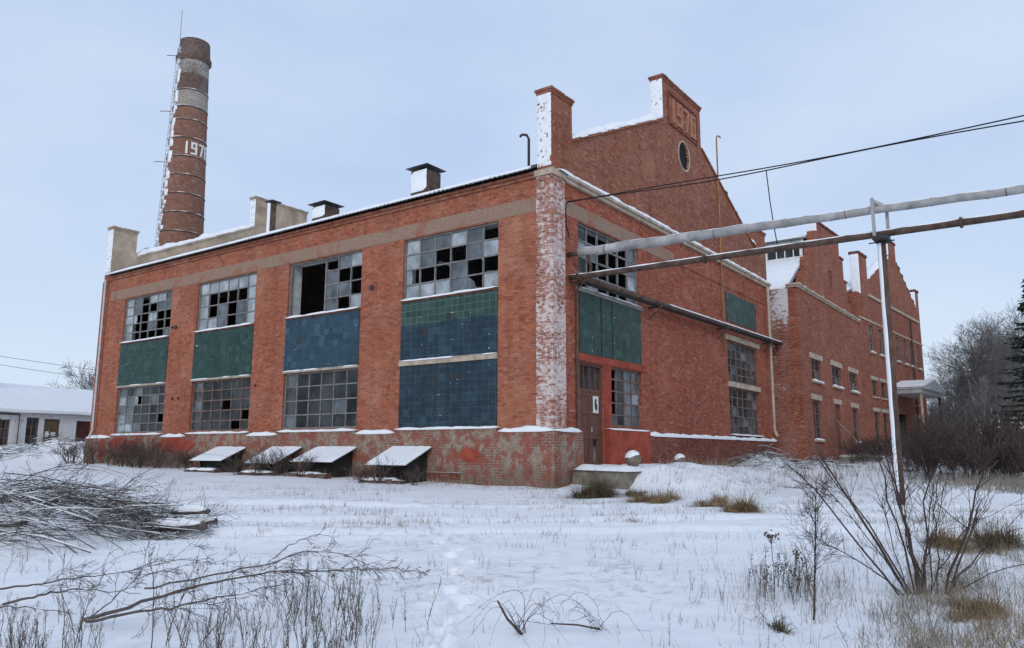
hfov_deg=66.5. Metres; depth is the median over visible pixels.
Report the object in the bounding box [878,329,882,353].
window
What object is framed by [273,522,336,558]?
fallen sapling
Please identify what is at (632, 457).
stone ball
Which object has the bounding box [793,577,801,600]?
seedhead weed
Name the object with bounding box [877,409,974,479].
thicket shrub
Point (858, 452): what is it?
thicket shrub
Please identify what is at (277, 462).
wall shrub
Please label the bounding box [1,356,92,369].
power line
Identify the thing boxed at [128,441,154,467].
wall shrub
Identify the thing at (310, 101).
sky
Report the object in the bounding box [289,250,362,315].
window
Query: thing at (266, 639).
dry weed
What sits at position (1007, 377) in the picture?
bare tree
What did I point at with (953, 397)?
bare tree
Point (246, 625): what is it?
dry weed
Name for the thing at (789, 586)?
seedhead weed
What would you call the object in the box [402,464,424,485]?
wall shrub
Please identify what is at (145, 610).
fallen sapling
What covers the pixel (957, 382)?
bare tree
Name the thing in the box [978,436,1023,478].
thicket shrub
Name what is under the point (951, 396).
bare tree
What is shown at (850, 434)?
leaning plank
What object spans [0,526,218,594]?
fallen sapling
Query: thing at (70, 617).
dry weed
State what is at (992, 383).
bare tree
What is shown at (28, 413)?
white shed
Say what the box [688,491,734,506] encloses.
grass tussock
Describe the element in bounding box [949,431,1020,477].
thicket shrub
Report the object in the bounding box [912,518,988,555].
grass tussock
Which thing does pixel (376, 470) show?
wall shrub
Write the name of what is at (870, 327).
window
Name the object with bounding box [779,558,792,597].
seedhead weed
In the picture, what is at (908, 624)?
dry weed
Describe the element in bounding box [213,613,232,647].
dry weed
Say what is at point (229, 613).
dry weed
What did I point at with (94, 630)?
dry weed
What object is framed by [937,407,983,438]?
thicket shrub
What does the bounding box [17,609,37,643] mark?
dry weed
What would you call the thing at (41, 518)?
brush pile
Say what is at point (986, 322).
bare tree
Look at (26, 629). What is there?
dry weed
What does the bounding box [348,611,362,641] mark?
dry weed
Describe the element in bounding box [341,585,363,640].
dry weed
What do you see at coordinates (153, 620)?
dry weed
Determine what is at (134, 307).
window
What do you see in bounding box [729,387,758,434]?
window
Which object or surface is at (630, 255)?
window
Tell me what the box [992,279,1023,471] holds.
spruce tree
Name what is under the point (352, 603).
dry weed
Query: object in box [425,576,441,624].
dry weed
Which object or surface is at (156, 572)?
fallen sapling
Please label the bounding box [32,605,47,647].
dry weed
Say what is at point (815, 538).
bare sapling
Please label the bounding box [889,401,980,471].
thicket shrub
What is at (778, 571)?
seedhead weed
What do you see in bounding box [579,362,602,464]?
door
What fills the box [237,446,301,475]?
cellar hatch
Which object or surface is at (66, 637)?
dry weed
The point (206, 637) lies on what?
dry weed
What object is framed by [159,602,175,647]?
dry weed
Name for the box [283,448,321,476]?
wall shrub
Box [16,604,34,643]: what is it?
dry weed
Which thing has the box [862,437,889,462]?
thicket shrub
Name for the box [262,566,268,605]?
dry weed
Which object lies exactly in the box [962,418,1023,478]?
thicket shrub
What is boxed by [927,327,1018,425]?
bare tree
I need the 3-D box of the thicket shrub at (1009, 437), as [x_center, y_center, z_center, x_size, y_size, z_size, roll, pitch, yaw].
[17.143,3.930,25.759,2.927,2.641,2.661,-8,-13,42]
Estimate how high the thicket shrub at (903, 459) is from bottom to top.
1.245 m
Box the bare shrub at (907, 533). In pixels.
[774,417,1023,594]
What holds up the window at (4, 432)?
in the white shed
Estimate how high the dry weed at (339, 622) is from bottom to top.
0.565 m
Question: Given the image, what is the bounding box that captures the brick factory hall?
[83,73,778,488]
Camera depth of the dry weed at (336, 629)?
5.39 m
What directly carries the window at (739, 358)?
in the brick factory hall
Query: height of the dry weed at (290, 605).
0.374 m
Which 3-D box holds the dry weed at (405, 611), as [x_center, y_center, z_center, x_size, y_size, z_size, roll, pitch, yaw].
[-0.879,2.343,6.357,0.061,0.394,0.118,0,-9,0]
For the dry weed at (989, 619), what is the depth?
6.09 m
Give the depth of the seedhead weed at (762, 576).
8.22 m
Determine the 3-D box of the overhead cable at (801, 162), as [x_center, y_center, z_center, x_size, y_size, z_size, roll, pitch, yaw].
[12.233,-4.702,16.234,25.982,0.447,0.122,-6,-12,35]
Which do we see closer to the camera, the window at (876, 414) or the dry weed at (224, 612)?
the dry weed at (224, 612)
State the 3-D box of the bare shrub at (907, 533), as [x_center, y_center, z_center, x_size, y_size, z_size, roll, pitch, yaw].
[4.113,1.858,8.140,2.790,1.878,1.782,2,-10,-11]
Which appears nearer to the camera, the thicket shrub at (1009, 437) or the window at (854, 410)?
the thicket shrub at (1009, 437)
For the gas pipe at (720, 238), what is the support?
attached to the brick factory hall
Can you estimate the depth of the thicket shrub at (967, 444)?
27.49 m
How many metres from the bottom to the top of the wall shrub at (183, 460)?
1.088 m
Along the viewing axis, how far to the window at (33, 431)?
52.85 m
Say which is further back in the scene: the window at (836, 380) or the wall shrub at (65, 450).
the window at (836, 380)
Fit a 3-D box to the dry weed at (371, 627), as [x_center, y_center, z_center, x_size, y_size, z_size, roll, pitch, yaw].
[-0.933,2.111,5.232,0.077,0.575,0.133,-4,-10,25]
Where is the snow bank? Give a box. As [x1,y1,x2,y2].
[0,431,84,460]
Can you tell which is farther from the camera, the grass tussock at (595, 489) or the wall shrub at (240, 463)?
the wall shrub at (240, 463)
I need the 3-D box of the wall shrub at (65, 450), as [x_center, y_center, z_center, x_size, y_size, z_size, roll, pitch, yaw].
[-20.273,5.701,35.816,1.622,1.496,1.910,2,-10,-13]
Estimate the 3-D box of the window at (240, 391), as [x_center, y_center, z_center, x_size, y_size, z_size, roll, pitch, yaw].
[-11.707,3.269,31.487,4.000,2.060,0.100,-6,-12,35]
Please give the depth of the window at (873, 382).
50.98 m
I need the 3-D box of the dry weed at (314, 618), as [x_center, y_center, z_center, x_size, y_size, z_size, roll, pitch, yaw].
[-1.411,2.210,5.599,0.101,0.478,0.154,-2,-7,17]
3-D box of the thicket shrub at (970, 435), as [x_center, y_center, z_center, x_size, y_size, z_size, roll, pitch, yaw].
[15.417,4.200,26.410,2.258,2.242,2.484,5,-11,-27]
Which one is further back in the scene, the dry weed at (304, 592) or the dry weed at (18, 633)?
the dry weed at (304, 592)
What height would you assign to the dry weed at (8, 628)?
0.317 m
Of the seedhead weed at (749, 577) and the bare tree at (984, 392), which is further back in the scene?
the bare tree at (984, 392)
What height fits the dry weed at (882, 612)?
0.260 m
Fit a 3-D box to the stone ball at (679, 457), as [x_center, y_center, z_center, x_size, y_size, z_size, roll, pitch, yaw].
[5.783,4.676,26.897,0.396,0.428,0.400,-6,-12,35]
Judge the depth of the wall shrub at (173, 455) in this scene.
31.38 m
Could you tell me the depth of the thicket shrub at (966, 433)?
29.18 m
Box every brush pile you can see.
[0,427,248,560]
[123,487,239,540]
[720,435,819,470]
[787,450,861,468]
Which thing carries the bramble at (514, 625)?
on the snowy ground at (563, 567)
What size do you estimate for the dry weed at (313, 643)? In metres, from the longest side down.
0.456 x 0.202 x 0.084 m
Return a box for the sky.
[0,0,1023,439]
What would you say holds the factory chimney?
on the snowy ground at (563, 567)
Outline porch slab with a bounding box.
[572,463,654,489]
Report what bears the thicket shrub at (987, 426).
on the snowy ground at (563, 567)
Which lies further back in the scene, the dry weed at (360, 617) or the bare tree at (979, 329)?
the bare tree at (979, 329)
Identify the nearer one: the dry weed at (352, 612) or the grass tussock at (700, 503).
the dry weed at (352, 612)
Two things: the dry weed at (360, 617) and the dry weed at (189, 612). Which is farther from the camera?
the dry weed at (360, 617)
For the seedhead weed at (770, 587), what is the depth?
7.63 m
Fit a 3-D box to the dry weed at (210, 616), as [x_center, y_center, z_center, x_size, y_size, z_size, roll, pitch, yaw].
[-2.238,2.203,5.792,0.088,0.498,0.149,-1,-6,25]
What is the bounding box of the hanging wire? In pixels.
[766,170,777,244]
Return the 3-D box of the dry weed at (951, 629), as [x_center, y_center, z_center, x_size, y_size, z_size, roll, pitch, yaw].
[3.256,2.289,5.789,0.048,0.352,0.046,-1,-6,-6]
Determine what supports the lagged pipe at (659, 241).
on the pipe support post
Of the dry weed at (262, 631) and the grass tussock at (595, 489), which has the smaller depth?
the dry weed at (262, 631)
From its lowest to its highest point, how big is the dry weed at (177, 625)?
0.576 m
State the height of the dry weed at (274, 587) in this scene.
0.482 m
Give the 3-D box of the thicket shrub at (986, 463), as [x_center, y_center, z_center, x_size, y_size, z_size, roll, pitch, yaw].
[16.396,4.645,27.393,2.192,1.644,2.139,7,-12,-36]
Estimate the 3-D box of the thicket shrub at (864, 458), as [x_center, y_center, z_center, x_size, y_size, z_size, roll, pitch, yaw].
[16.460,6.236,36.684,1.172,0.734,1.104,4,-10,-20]
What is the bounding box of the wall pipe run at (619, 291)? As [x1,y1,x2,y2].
[570,274,782,351]
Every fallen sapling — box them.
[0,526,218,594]
[0,600,73,614]
[2,574,151,608]
[82,536,254,620]
[84,536,391,628]
[86,576,295,638]
[144,539,407,588]
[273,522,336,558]
[281,552,429,587]
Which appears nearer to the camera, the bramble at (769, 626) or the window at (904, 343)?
the bramble at (769, 626)
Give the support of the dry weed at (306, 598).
on the snowy ground at (563, 567)
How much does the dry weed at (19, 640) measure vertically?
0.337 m
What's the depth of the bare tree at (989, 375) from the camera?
60.03 m
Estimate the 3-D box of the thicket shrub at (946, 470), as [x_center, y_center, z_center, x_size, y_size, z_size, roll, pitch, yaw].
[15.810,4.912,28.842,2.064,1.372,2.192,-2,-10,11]
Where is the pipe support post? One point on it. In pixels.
(881, 241)
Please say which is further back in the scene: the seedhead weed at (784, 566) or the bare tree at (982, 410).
the bare tree at (982, 410)
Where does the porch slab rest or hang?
on the snowy ground at (563, 567)
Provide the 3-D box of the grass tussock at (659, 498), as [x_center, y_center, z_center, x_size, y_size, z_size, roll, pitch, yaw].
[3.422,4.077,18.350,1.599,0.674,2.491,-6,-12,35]
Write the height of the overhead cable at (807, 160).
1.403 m
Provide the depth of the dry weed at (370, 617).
6.30 m
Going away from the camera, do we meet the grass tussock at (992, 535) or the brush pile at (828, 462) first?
the grass tussock at (992, 535)
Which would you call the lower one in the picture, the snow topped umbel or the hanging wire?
the snow topped umbel
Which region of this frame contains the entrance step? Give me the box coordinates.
[839,454,883,461]
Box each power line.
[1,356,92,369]
[4,365,91,378]
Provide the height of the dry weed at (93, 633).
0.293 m
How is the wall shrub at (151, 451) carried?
on the snowy ground at (563, 567)
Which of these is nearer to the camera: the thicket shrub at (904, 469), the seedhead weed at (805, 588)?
the seedhead weed at (805, 588)
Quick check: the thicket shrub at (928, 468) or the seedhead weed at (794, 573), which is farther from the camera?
the thicket shrub at (928, 468)
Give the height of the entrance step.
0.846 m
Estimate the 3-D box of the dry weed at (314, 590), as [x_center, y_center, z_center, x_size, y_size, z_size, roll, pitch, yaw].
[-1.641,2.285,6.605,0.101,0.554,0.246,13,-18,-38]
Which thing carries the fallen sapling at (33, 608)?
on the snowy ground at (563, 567)
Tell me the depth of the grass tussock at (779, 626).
6.63 m
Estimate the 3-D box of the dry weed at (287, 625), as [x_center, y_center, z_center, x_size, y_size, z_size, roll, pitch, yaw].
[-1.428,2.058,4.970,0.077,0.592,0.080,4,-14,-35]
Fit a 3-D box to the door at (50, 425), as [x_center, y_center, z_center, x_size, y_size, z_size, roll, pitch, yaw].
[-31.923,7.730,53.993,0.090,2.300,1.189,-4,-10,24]
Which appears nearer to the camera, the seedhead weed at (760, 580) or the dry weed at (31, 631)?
the dry weed at (31, 631)
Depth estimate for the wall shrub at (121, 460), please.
33.23 m
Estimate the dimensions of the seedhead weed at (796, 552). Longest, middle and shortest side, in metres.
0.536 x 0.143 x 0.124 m
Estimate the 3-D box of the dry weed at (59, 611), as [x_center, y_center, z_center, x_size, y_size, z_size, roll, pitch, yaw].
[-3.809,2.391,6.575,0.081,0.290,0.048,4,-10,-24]
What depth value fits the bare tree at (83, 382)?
72.50 m
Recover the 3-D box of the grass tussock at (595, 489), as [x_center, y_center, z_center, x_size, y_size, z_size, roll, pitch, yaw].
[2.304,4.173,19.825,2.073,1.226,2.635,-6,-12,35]
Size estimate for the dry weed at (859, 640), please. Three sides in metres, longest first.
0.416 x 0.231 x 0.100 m
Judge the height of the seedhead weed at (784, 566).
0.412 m
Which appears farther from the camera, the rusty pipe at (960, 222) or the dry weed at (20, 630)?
the rusty pipe at (960, 222)
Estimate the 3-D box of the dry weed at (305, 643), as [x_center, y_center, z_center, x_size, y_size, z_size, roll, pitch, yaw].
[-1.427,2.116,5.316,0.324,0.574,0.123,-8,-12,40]
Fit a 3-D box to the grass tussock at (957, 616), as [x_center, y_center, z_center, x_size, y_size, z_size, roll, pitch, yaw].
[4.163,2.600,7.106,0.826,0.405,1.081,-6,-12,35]
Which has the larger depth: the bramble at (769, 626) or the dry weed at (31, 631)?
the bramble at (769, 626)
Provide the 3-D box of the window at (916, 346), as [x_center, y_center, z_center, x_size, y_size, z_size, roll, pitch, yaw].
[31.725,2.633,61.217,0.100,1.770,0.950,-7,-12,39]
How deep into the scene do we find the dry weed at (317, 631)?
5.45 m
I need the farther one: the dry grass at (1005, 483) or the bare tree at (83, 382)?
the bare tree at (83, 382)
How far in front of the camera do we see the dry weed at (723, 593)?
7.43 m
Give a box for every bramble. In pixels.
[455,588,592,646]
[544,591,642,636]
[739,604,797,634]
[887,546,1023,591]
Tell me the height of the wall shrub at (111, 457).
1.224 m
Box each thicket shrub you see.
[829,428,872,462]
[843,440,868,462]
[851,436,883,461]
[852,451,875,464]
[859,430,891,461]
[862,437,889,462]
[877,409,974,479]
[880,413,967,475]
[880,446,918,471]
[886,431,926,471]
[888,442,950,479]
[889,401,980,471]
[900,401,974,464]
[902,458,923,478]
[907,438,958,473]
[921,427,997,481]
[927,417,1012,478]
[932,398,1023,476]
[934,416,998,471]
[936,441,1002,478]
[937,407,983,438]
[937,426,1018,482]
[941,425,1010,477]
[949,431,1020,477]
[960,434,1009,477]
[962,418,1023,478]
[963,411,1019,436]
[966,418,1023,477]
[967,406,1013,439]
[972,416,1021,473]
[976,411,1023,465]
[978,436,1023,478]
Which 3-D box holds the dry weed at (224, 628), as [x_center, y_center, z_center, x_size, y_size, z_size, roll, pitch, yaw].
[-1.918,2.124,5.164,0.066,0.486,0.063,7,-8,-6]
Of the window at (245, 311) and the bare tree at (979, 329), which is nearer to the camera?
the window at (245, 311)
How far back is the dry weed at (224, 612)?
5.92 m
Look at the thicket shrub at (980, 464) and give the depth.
25.21 m
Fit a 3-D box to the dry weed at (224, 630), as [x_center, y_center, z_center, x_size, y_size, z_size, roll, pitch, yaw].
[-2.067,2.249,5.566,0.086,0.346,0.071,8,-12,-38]
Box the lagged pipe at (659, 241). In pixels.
[567,184,1023,277]
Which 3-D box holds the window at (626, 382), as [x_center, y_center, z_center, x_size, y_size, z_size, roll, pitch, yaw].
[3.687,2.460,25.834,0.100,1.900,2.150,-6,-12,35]
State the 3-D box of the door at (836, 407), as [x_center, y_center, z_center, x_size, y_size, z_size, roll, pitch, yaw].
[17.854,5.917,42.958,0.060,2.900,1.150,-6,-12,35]
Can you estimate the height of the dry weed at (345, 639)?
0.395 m
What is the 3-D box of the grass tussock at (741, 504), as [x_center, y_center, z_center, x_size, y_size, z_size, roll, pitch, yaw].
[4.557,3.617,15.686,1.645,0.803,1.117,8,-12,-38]
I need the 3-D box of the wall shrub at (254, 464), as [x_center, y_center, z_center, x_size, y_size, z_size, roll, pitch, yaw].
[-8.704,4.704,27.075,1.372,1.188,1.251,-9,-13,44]
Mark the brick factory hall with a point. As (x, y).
(461, 331)
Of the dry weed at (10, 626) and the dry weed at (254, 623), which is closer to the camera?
the dry weed at (10, 626)
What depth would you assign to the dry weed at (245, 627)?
5.93 m
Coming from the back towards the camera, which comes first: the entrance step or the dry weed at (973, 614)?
the entrance step
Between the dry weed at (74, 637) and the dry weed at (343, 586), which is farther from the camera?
the dry weed at (343, 586)
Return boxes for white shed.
[0,383,92,444]
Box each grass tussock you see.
[565,467,628,498]
[623,484,682,503]
[623,486,646,497]
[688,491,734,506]
[714,490,765,513]
[766,618,800,635]
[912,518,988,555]
[932,586,1017,623]
[958,513,1023,554]
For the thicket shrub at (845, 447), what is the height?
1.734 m
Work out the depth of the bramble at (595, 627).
6.42 m
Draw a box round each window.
[0,419,9,444]
[24,417,38,444]
[116,384,164,432]
[123,290,172,341]
[190,377,250,430]
[197,272,256,330]
[283,368,357,428]
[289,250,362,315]
[404,222,497,298]
[578,223,637,304]
[611,367,639,427]
[678,140,689,171]
[727,340,756,386]
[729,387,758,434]
[811,359,819,380]
[813,401,820,438]
[832,366,839,385]
[850,373,856,389]
[852,408,857,440]
[869,325,872,349]
[872,380,876,395]
[874,412,879,441]
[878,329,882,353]
[881,383,884,397]
[883,414,887,442]
[895,337,898,359]
[903,340,906,362]
[910,344,912,364]
[916,346,919,367]
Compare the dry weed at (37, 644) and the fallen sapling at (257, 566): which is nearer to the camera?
the dry weed at (37, 644)
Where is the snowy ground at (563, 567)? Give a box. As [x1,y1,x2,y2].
[0,444,1023,647]
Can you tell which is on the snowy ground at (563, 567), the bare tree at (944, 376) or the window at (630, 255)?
the bare tree at (944, 376)
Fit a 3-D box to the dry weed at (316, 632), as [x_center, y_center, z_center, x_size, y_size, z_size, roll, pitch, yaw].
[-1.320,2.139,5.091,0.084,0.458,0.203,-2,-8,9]
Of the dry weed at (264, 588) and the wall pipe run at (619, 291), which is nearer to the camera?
the dry weed at (264, 588)
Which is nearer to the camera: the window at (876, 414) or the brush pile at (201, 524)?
the brush pile at (201, 524)
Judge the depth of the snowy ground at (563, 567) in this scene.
9.61 m
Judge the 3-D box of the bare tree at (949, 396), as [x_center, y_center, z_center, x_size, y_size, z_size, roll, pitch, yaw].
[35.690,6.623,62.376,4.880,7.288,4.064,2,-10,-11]
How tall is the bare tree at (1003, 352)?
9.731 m
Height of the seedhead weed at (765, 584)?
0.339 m
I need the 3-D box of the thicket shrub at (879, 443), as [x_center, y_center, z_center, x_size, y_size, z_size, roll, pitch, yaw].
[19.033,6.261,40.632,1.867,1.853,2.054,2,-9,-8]
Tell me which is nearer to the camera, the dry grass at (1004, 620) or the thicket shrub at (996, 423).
the dry grass at (1004, 620)
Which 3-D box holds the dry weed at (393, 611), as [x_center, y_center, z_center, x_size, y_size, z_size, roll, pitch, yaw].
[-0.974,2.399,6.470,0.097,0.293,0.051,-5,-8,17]
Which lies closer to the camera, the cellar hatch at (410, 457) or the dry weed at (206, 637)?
the dry weed at (206, 637)
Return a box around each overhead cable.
[565,115,1023,237]
[568,120,1023,202]
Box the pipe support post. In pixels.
[869,197,905,504]
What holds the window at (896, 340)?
in the tall brick wing at (915, 388)
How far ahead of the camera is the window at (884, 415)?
52.25 m
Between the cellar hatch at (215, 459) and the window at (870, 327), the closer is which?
the cellar hatch at (215, 459)
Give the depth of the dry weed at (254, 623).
5.85 m
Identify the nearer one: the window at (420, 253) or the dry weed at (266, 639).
the dry weed at (266, 639)
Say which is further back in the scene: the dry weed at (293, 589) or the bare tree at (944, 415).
the bare tree at (944, 415)
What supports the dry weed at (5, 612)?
on the snowy ground at (563, 567)
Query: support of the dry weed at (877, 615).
on the snowy ground at (563, 567)
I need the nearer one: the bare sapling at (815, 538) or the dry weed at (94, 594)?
the dry weed at (94, 594)
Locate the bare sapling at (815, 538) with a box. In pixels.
[772,464,847,619]
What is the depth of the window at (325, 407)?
27.94 m
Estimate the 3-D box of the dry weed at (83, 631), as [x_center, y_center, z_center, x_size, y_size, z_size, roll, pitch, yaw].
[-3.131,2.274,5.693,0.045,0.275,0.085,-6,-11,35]
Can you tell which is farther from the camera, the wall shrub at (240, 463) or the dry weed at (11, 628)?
the wall shrub at (240, 463)
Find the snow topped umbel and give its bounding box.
[764,530,779,599]
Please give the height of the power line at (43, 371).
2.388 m
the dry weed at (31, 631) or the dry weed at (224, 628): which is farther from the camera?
the dry weed at (31, 631)
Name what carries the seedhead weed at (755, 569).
on the snowy ground at (563, 567)
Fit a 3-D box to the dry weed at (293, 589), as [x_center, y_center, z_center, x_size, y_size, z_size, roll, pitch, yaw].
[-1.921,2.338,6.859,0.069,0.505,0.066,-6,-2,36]
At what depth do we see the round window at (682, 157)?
31.81 m
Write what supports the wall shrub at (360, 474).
on the snowy ground at (563, 567)
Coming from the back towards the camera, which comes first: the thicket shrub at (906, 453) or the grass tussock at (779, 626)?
the thicket shrub at (906, 453)
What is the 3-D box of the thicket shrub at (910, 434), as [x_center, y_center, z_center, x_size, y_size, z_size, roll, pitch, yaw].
[15.123,4.351,28.416,2.430,2.412,2.673,4,-10,-19]
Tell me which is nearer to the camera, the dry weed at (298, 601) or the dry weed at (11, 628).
the dry weed at (11, 628)
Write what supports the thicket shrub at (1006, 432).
on the snowy ground at (563, 567)
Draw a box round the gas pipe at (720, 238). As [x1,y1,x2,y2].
[716,135,725,350]
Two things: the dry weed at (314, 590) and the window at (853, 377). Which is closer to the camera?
the dry weed at (314, 590)
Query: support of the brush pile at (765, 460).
on the snowy ground at (563, 567)
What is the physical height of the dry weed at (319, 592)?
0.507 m
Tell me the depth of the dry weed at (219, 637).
5.47 m
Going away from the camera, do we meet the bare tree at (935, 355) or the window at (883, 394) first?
the window at (883, 394)
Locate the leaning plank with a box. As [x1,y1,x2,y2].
[836,420,875,459]
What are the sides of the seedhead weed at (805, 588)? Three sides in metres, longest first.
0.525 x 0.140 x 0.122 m
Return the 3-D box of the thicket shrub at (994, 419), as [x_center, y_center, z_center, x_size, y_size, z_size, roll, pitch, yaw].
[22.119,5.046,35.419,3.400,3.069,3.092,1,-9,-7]
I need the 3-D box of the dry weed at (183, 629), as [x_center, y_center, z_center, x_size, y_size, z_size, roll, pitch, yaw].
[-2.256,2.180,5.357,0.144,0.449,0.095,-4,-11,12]
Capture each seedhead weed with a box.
[745,568,753,587]
[749,552,761,583]
[755,561,763,583]
[757,572,770,600]
[758,567,767,595]
[762,546,778,589]
[765,573,773,602]
[772,553,782,586]
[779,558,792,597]
[781,554,788,587]
[785,565,794,604]
[789,542,799,591]
[792,550,802,597]
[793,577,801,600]
[799,551,813,600]
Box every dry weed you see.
[0,596,19,631]
[0,611,17,645]
[4,606,17,647]
[4,628,31,647]
[5,609,15,647]
[8,616,26,647]
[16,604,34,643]
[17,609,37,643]
[21,605,34,647]
[25,615,37,646]
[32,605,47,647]
[56,566,105,647]
[57,590,63,622]
[59,585,88,646]
[61,622,72,647]
[69,623,79,646]
[78,617,87,647]
[83,608,101,647]
[88,622,102,647]
[147,546,198,647]
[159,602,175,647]
[161,598,188,647]
[172,608,191,647]
[180,565,229,647]
[199,586,220,647]
[204,619,212,647]
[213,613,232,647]
[214,613,222,647]
[216,586,233,647]
[217,609,227,647]
[218,613,229,647]
[228,604,235,633]
[231,576,269,647]
[234,603,255,644]
[242,605,250,647]
[250,600,256,644]
[250,618,269,647]
[258,621,275,647]
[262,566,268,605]
[273,557,293,605]
[274,587,297,627]
[280,599,291,647]
[283,549,312,626]
[284,590,313,647]
[288,566,297,611]
[290,578,306,630]
[296,597,310,647]
[301,565,306,610]
[302,614,319,647]
[305,568,329,616]
[307,612,327,647]
[308,560,326,622]
[308,605,322,646]
[309,615,315,647]
[316,584,350,647]
[318,606,336,647]
[323,584,342,647]
[329,564,355,616]
[331,623,354,647]
[334,556,364,640]
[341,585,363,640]
[347,593,357,641]
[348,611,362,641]
[352,594,364,647]
[354,588,374,634]
[355,595,362,634]
[364,596,382,647]
[389,599,396,627]
[401,590,408,631]
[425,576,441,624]
[716,576,726,605]
[836,617,871,647]
[872,596,880,634]
[880,600,893,624]
[903,568,914,605]
[903,601,912,645]
[924,590,949,638]
[930,600,950,631]
[948,609,953,644]
[967,601,982,633]
[984,615,992,641]
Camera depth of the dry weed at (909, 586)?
7.34 m
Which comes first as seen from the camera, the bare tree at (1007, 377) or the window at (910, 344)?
the bare tree at (1007, 377)
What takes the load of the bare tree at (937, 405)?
on the snowy ground at (563, 567)
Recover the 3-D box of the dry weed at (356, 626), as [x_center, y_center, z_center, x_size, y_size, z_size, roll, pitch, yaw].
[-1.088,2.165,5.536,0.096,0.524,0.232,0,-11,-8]
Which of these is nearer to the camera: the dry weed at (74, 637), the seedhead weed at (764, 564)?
the dry weed at (74, 637)
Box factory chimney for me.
[143,10,211,248]
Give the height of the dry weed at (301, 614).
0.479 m
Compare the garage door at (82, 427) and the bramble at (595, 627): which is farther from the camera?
the garage door at (82, 427)
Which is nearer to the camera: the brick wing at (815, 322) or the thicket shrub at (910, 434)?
the thicket shrub at (910, 434)
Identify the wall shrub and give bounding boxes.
[45,434,88,463]
[75,433,111,463]
[99,442,122,464]
[104,430,148,466]
[109,432,156,466]
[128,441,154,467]
[138,434,172,467]
[155,442,195,468]
[167,443,202,469]
[220,447,250,474]
[242,443,279,475]
[254,444,292,475]
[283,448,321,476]
[342,459,372,482]
[361,451,403,482]
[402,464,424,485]
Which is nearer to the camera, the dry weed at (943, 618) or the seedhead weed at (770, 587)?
the dry weed at (943, 618)
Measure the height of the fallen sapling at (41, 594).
0.486 m
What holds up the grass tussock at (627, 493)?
on the snowy ground at (563, 567)
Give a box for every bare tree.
[47,359,94,389]
[919,368,998,430]
[920,298,1023,418]
[924,348,978,437]
[925,401,973,429]
[926,377,1008,422]
[926,398,957,420]
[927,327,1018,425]
[927,365,991,415]
[927,372,979,423]
[929,382,992,422]
[933,372,1004,433]
[945,323,1023,426]
[946,321,1023,428]
[952,316,1023,413]
[952,327,1023,424]
[956,354,1023,423]
[956,384,1023,427]
[964,347,1019,418]
[968,312,1023,392]
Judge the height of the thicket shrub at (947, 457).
1.958 m
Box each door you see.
[42,419,59,441]
[75,421,89,440]
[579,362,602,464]
[835,405,840,457]
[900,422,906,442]
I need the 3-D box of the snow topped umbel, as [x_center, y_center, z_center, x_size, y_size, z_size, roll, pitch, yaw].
[2.584,2.403,7.739,0.124,0.710,0.150,7,-12,-37]
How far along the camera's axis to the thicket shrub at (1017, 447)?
24.94 m
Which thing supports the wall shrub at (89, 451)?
on the snowy ground at (563, 567)
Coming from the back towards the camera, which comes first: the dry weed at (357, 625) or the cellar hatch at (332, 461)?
the cellar hatch at (332, 461)
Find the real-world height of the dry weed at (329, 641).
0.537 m
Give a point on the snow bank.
(39, 449)
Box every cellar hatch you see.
[184,446,245,472]
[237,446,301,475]
[283,446,356,478]
[361,446,431,483]
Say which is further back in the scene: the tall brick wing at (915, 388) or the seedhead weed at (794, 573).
the tall brick wing at (915, 388)
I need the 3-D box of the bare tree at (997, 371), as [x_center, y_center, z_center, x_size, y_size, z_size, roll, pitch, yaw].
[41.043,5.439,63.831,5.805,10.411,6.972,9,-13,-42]
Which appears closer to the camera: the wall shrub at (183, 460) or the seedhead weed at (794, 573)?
the seedhead weed at (794, 573)
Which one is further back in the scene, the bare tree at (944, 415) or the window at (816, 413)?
the bare tree at (944, 415)
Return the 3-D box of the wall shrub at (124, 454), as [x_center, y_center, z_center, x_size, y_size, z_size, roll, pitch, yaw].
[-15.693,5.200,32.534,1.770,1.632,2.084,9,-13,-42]
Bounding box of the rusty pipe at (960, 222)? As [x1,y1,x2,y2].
[569,209,1023,279]
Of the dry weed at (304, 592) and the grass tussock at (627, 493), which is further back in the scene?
the grass tussock at (627, 493)
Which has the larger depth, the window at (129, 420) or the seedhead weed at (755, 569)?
the window at (129, 420)
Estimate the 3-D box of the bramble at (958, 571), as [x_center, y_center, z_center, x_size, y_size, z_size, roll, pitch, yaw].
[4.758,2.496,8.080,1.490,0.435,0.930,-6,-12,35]
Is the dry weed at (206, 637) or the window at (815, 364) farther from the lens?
the window at (815, 364)
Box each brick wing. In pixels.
[765,222,866,460]
[812,241,945,456]
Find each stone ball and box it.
[625,450,640,465]
[674,454,685,461]
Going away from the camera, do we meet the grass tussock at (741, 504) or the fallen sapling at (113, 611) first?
the fallen sapling at (113, 611)
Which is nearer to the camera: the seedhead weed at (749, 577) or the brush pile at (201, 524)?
the seedhead weed at (749, 577)
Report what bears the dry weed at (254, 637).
on the snowy ground at (563, 567)
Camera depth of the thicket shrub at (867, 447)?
39.51 m
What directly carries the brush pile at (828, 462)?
on the snowy ground at (563, 567)
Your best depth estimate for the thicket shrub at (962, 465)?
27.36 m
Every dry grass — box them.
[0,455,1023,647]
[820,517,1023,647]
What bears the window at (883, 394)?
in the tall brick wing at (915, 388)
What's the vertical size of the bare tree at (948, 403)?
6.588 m
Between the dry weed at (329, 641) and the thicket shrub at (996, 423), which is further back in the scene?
the thicket shrub at (996, 423)
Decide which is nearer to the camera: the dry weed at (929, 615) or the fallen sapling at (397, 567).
the dry weed at (929, 615)
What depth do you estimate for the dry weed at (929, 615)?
6.35 m
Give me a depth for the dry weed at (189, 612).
5.67 m
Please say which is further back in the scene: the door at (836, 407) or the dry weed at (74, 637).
the door at (836, 407)

